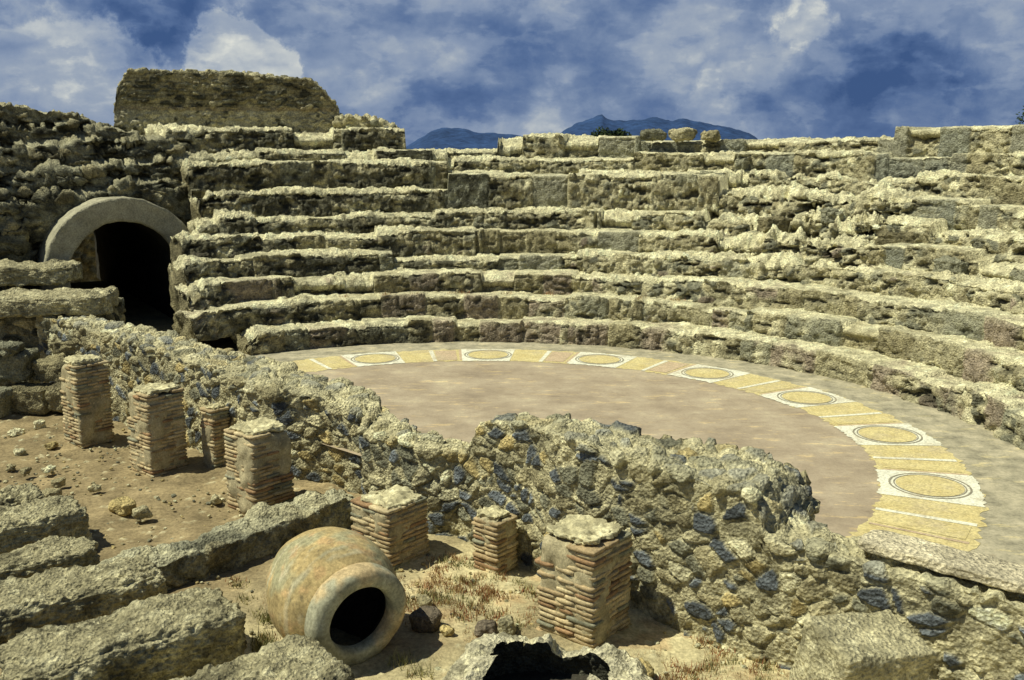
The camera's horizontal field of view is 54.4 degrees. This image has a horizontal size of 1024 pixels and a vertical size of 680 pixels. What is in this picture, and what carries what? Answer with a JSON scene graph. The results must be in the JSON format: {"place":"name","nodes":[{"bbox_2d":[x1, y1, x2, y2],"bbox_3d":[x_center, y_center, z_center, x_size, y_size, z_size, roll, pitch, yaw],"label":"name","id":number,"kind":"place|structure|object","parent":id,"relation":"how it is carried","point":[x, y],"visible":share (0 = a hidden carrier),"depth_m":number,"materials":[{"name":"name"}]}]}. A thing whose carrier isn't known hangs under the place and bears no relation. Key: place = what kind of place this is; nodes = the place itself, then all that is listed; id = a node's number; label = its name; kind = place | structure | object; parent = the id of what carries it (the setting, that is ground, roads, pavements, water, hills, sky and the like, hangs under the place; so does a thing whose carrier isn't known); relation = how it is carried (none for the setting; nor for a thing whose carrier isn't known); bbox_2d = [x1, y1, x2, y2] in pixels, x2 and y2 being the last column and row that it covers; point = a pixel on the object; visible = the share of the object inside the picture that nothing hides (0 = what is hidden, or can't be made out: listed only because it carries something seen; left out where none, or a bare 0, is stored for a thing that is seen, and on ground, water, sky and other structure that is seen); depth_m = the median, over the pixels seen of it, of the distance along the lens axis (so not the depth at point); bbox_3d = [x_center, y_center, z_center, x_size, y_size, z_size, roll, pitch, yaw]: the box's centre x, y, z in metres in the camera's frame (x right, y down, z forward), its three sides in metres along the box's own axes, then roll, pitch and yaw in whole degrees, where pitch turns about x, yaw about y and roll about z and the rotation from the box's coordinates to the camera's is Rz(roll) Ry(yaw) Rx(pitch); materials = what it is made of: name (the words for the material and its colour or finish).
{"place":"outdoors","nodes":[
{"label":"outdoors","id":0,"kind":"place"},
{"bbox_2d":[70,280,237,350],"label":"passage floor","id":1,"kind":"structure","parent":0,"point":[137,312],"depth_m":24.50,"materials":[{"name":"soil"}]},
{"bbox_2d":[0,102,195,290],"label":"rubble masonry","id":2,"kind":"object","parent":1,"relation":"on","point":[55,166],"visible":0.69,"depth_m":22.65,"materials":[{"name":"stone"}]},
{"bbox_2d":[0,258,82,287],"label":"stone slab","id":3,"kind":"structure","parent":2,"relation":"on","point":[55,272],"depth_m":20.06,"materials":[{"name":"beige stone"}]},
{"bbox_2d":[37,196,187,318],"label":"stone arch","id":4,"kind":"structure","parent":1,"relation":"on","point":[132,242],"depth_m":23.93,"materials":[{"name":"stone"}]},
{"bbox_2d":[0,411,789,679],"bbox_3d":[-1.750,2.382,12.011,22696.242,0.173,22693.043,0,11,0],"label":"ground","id":5,"kind":"structure","parent":0,"point":[642,633],"depth_m":11.51,"materials":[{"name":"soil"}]},
{"bbox_2d":[0,386,12,417],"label":"stone block","id":6,"kind":"structure","parent":5,"relation":"on","point":[5,402],"depth_m":17.23,"materials":[{"name":"grey stone"}]},
{"bbox_2d":[5,463,15,471],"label":"loose stone","id":7,"kind":"object","parent":5,"relation":"on","point":[10,467],"visible":1,"depth_m":14.48,"materials":[{"name":"brown stone"}]},
{"bbox_2d":[7,428,24,436],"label":"loose stone","id":8,"kind":"object","parent":5,"relation":"on","point":[14,432],"visible":1,"depth_m":16.21,"materials":[{"name":"grey stone"}]},
{"bbox_2d":[13,448,26,455],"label":"loose stone","id":9,"kind":"object","parent":5,"relation":"on","point":[18,452],"visible":1,"depth_m":15.14,"materials":[{"name":"grey stone"}]},
{"bbox_2d":[0,482,44,506],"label":"stone beam","id":10,"kind":"structure","parent":5,"relation":"on","point":[11,495],"depth_m":12.54,"materials":[{"name":"beige stone"}]},
{"bbox_2d":[19,467,31,475],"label":"loose stone","id":11,"kind":"object","parent":5,"relation":"on","point":[24,471],"visible":1,"depth_m":14.27,"materials":[{"name":"beige stone"}]},
{"bbox_2d":[11,382,53,414],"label":"stone block","id":12,"kind":"structure","parent":5,"relation":"on","point":[27,398],"depth_m":17.45,"materials":[{"name":"beige stone"}]},
{"bbox_2d":[0,348,39,381],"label":"stone block","id":13,"kind":"structure","parent":12,"relation":"on","point":[16,367],"depth_m":17.64,"materials":[{"name":"stone"}]},
{"bbox_2d":[0,340,25,356],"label":"stone block","id":14,"kind":"structure","parent":13,"relation":"on","point":[9,348],"depth_m":17.50,"materials":[{"name":"beige stone"}]},
{"bbox_2d":[32,354,68,382],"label":"stone block","id":15,"kind":"structure","parent":12,"relation":"on","point":[48,368],"depth_m":17.75,"materials":[{"name":"beige stone"}]},
{"bbox_2d":[33,419,46,429],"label":"loose stone","id":16,"kind":"object","parent":5,"relation":"on","point":[39,424],"visible":0.97,"depth_m":16.59,"materials":[{"name":"grey stone"}]},
{"bbox_2d":[0,495,90,553],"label":"stone beam","id":17,"kind":"structure","parent":5,"relation":"on","point":[26,523],"depth_m":11.47,"materials":[{"name":"beige stone"}]},
{"bbox_2d":[41,464,55,473],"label":"loose stone","id":18,"kind":"object","parent":5,"relation":"on","point":[50,468],"visible":1,"depth_m":14.34,"materials":[{"name":"grey stone"}]},
{"bbox_2d":[0,535,100,579],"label":"stone beam","id":19,"kind":"structure","parent":5,"relation":"on","point":[38,556],"depth_m":10.61,"materials":[{"name":"grey stone"}]},
{"bbox_2d":[41,488,61,496],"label":"loose stone","id":20,"kind":"object","parent":5,"relation":"on","point":[46,492],"visible":0.56,"depth_m":13.30,"materials":[{"name":"beige stone"}]},
{"bbox_2d":[44,441,58,449],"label":"loose stone","id":21,"kind":"object","parent":5,"relation":"on","point":[51,445],"visible":1,"depth_m":15.51,"materials":[{"name":"brown stone"}]},
{"bbox_2d":[44,382,64,412],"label":"stone block","id":22,"kind":"structure","parent":5,"relation":"on","point":[53,394],"depth_m":17.36,"materials":[{"name":"beige stone"}]},
{"bbox_2d":[50,477,65,487],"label":"loose stone","id":23,"kind":"object","parent":5,"relation":"on","point":[58,482],"visible":0.97,"depth_m":13.77,"materials":[{"name":"beige stone"}]},
{"bbox_2d":[0,297,125,386],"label":"side wall","id":24,"kind":"structure","parent":5,"relation":"on","point":[21,329],"depth_m":19.16,"materials":[{"name":"stone"}]},
{"bbox_2d":[0,286,118,318],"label":"stone slab","id":25,"kind":"structure","parent":24,"relation":"on","point":[18,302],"depth_m":18.58,"materials":[{"name":"beige stone"}]},
{"bbox_2d":[0,554,167,644],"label":"stone beam","id":26,"kind":"structure","parent":5,"relation":"on","point":[59,596],"depth_m":9.53,"materials":[{"name":"grey stone"}]},
{"bbox_2d":[70,232,100,282],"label":"rubble wall","id":27,"kind":"structure","parent":5,"relation":"on","point":[84,254],"depth_m":32.95,"materials":[{"name":"stone"}]},
{"bbox_2d":[59,354,114,447],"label":"brick pillar","id":28,"kind":"structure","parent":5,"relation":"on","point":[86,403],"depth_m":15.72,"materials":[{"name":"beige brick"}]},
{"bbox_2d":[87,483,101,491],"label":"loose stone","id":29,"kind":"object","parent":5,"relation":"on","point":[93,487],"visible":1,"depth_m":13.57,"materials":[{"name":"beige stone"}]},
{"bbox_2d":[108,496,136,516],"bbox_3d":[-5.018,2.142,12.835,0.370,0.213,0.267,7,13,32],"label":"loose stone","id":30,"kind":"object","parent":5,"relation":"on","point":[123,506],"visible":0.93,"depth_m":12.74,"materials":[{"name":"beige stone"}]},
{"bbox_2d":[0,587,246,679],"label":"stone beam","id":31,"kind":"structure","parent":5,"relation":"on","point":[190,632],"depth_m":8.50,"materials":[{"name":"grey stone"}]},
{"bbox_2d":[132,505,152,518],"bbox_3d":[-4.695,2.188,12.642,0.246,0.178,0.182,-6,12,-28],"label":"loose stone","id":32,"kind":"object","parent":5,"relation":"on","point":[142,512],"visible":1,"depth_m":12.57,"materials":[{"name":"beige stone"}]},
{"bbox_2d":[127,382,188,476],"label":"brick pillar","id":33,"kind":"structure","parent":5,"relation":"on","point":[156,423],"depth_m":14.32,"materials":[{"name":"beige brick"}]},
{"bbox_2d":[199,402,229,467],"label":"brick pillar","id":34,"kind":"structure","parent":5,"relation":"on","point":[215,419],"depth_m":14.54,"materials":[{"name":"beige brick"}]},
{"bbox_2d":[210,494,221,503],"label":"loose stone","id":35,"kind":"object","parent":5,"relation":"on","point":[215,499],"visible":1,"depth_m":13.07,"materials":[{"name":"beige stone"}]},
{"bbox_2d":[96,488,354,590],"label":"stone wall","id":36,"kind":"structure","parent":5,"relation":"on","point":[259,530],"depth_m":11.34,"materials":[{"name":"beige stone"}]},
{"bbox_2d":[224,417,294,513],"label":"brick pillar","id":37,"kind":"structure","parent":5,"relation":"on","point":[257,456],"depth_m":12.82,"materials":[{"name":"beige brick"}]},
{"bbox_2d":[169,634,354,679],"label":"stone beam","id":38,"kind":"structure","parent":5,"relation":"on","point":[294,657],"depth_m":7.98,"materials":[{"name":"beige stone"}]},
{"bbox_2d":[266,527,405,665],"bbox_3d":[-1.718,2.360,9.368,1.181,1.196,1.320,-8,13,-35],"label":"storage jar","id":39,"kind":"object","parent":5,"relation":"on","point":[321,582],"visible":0.93,"depth_m":8.98,"materials":[{"name":"ceramic"}]},
{"bbox_2d":[350,484,429,569],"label":"brick pillar","id":40,"kind":"structure","parent":5,"relation":"on","point":[391,523],"depth_m":11.22,"materials":[{"name":"beige brick"}]},
{"bbox_2d":[416,594,431,606],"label":"loose stone","id":41,"kind":"object","parent":5,"relation":"on","point":[424,599],"visible":0.84,"depth_m":10.12,"materials":[{"name":"beige stone"}]},
{"bbox_2d":[409,605,441,632],"bbox_3d":[-0.840,2.723,9.685,0.323,0.236,0.267,0,11,0],"label":"loose stone","id":42,"kind":"object","parent":5,"relation":"on","point":[425,619],"visible":1,"depth_m":9.59,"materials":[{"name":"stone"}]},
{"bbox_2d":[439,625,454,636],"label":"loose stone","id":43,"kind":"object","parent":5,"relation":"on","point":[447,630],"visible":1,"depth_m":9.50,"materials":[{"name":"beige stone"}]},
{"bbox_2d":[474,619,497,637],"bbox_3d":[-0.251,2.772,9.543,0.228,0.173,0.178,0,11,0],"label":"loose stone","id":44,"kind":"object","parent":5,"relation":"on","point":[485,626],"visible":0.82,"depth_m":9.50,"materials":[{"name":"stone"}]},
{"bbox_2d":[471,505,518,574],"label":"brick pillar","id":45,"kind":"structure","parent":5,"relation":"on","point":[495,535],"depth_m":11.02,"materials":[{"name":"beige brick"}]},
{"bbox_2d":[497,615,515,635],"bbox_3d":[-0.051,2.749,9.592,0.183,0.187,0.222,0,11,0],"label":"loose stone","id":46,"kind":"object","parent":5,"relation":"on","point":[505,624],"visible":0.81,"depth_m":9.50,"materials":[{"name":"beige stone"}]},
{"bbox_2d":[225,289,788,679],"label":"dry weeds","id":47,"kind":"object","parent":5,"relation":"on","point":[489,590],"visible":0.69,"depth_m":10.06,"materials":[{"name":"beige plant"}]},
{"bbox_2d":[35,314,1023,679],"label":"stage front wall","id":48,"kind":"structure","parent":5,"relation":"on","point":[741,552],"depth_m":9.97,"materials":[{"name":"stone"}]},
{"bbox_2d":[858,530,1023,593],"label":"coping slab","id":49,"kind":"structure","parent":48,"relation":"on","point":[991,571],"depth_m":8.08,"materials":[{"name":"stone"}]},
{"bbox_2d":[441,632,652,679],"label":"broken jar","id":50,"kind":"object","parent":5,"relation":"on","point":[500,656],"visible":1,"depth_m":8.54,"materials":[{"name":"stone"}]},
{"bbox_2d":[144,122,1023,449],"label":"theatre seating","id":51,"kind":"object","parent":5,"relation":"on","point":[288,240],"visible":0.98,"depth_m":21.73,"materials":[{"name":"stone"}]},
{"bbox_2d":[113,67,339,135],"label":"brick faced wall","id":52,"kind":"structure","parent":51,"relation":"on","point":[145,97],"depth_m":26.13,"materials":[{"name":"stone"}]},
{"bbox_2d":[332,113,399,128],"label":"rubble ridge","id":53,"kind":"structure","parent":51,"relation":"on","point":[346,121],"depth_m":26.57,"materials":[{"name":"stone"}]},
{"bbox_2d":[640,128,666,141],"bbox_3d":[3.617,-5.247,25.485,0.713,0.335,0.561,0,11,0],"label":"boulder","id":54,"kind":"object","parent":51,"relation":"on","point":[653,134],"visible":1,"depth_m":25.27,"materials":[{"name":"stone"}]},
{"bbox_2d":[668,127,697,141],"bbox_3d":[4.339,-5.232,25.374,0.715,0.383,0.563,-8,13,-36],"label":"boulder","id":55,"kind":"object","parent":51,"relation":"on","point":[682,134],"visible":1,"depth_m":25.17,"materials":[{"name":"stone"}]},
{"bbox_2d":[700,130,720,141],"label":"boulder","id":56,"kind":"object","parent":51,"relation":"on","point":[712,135],"visible":1,"depth_m":24.96,"materials":[{"name":"stone"}]},
{"bbox_2d":[757,215,792,232],"bbox_3d":[5.841,-2.544,22.109,0.753,0.462,0.580,-3,11,-15],"label":"fallen block","id":57,"kind":"object","parent":51,"relation":"on","point":[782,223],"depth_m":21.90,"materials":[{"name":"stone"}]},
{"bbox_2d":[819,207,843,224],"bbox_3d":[6.891,-2.673,21.490,0.513,0.401,0.457,0,11,0],"label":"fallen block","id":58,"kind":"object","parent":51,"relation":"on","point":[828,215],"depth_m":21.32,"materials":[{"name":"stone"}]},
{"bbox_2d":[874,230,915,244],"bbox_3d":[7.850,-2.023,20.190,0.918,0.464,0.556,6,12,28],"label":"fallen block","id":59,"kind":"object","parent":51,"relation":"on","point":[886,237],"depth_m":20.01,"materials":[{"name":"stone"}]},
{"bbox_2d":[932,255,968,274],"bbox_3d":[8.154,-1.353,18.496,0.507,0.441,0.661,-7,13,-34],"label":"fallen block","id":60,"kind":"object","parent":51,"relation":"on","point":[955,265],"depth_m":18.30,"materials":[{"name":"stone"}]},
{"bbox_2d":[535,514,632,647],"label":"brick pillar","id":61,"kind":"structure","parent":5,"relation":"on","point":[584,571],"depth_m":9.38,"materials":[{"name":"beige brick"}]},
{"bbox_2d":[591,126,631,136],"bbox_3d":[3.160,-4.317,32.755,1.647,5.371,2.019,0,11,0],"label":"tree","id":62,"kind":"object","parent":5,"relation":"on","point":[619,132],"visible":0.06,"depth_m":32.29,"materials":[{"name":"green plant"}]},
{"bbox_2d":[639,658,653,677],"bbox_3d":[1.106,2.928,8.808,0.338,0.166,0.261,7,13,33],"label":"loose stone","id":63,"kind":"object","parent":5,"relation":"on","point":[649,668],"visible":0.26,"depth_m":8.76,"materials":[{"name":"beige stone"}]},
{"bbox_2d":[789,609,937,679],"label":"stone block","id":64,"kind":"object","parent":5,"relation":"on","point":[886,644],"depth_m":7.50,"materials":[{"name":"beige stone"}]},
{"bbox_2d":[1016,106,1023,123],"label":"tree","id":65,"kind":"object","parent":5,"relation":"on","point":[1021,119],"visible":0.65,"depth_m":26.91,"materials":[{"name":"green plant"}]},
{"bbox_2d":[0,0,1023,146],"label":"sky","id":66,"kind":"structure","parent":0,"point":[763,69],"materials":[{"name":"blue"}]},
{"bbox_2d":[406,114,757,149],"bbox_3d":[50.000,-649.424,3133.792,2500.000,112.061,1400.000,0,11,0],"label":"hills","id":67,"kind":"structure","parent":0,"point":[453,138],"depth_m":2895.96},
{"bbox_2d":[236,341,1023,564],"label":"orchestra floor","id":68,"kind":"structure","parent":0,"point":[460,400],"depth_m":15.54,"materials":[{"name":"beige stone"}]},
{"bbox_2d":[293,349,988,550],"bbox_3d":[1.422,1.026,15.882,13.060,0.008,7.378,10,15,44],"label":"mosaic border","id":69,"kind":"object","parent":68,"relation":"on","point":[929,489],"visible":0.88,"depth_m":14.00,"materials":[{"name":"beige tile"}]},
{"bbox_3d":[-7.541,0.442,18.160,0.590,0.483,0.580,0,11,0],"label":"stone block","id":70,"kind":"object","parent":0,"visible":0},
{"bbox_2d":[52,340,75,353],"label":"stone block","id":71,"kind":"structure","parent":70,"relation":"on","point":[67,347],"depth_m":17.87,"materials":[{"name":"beige stone"}]}
]}

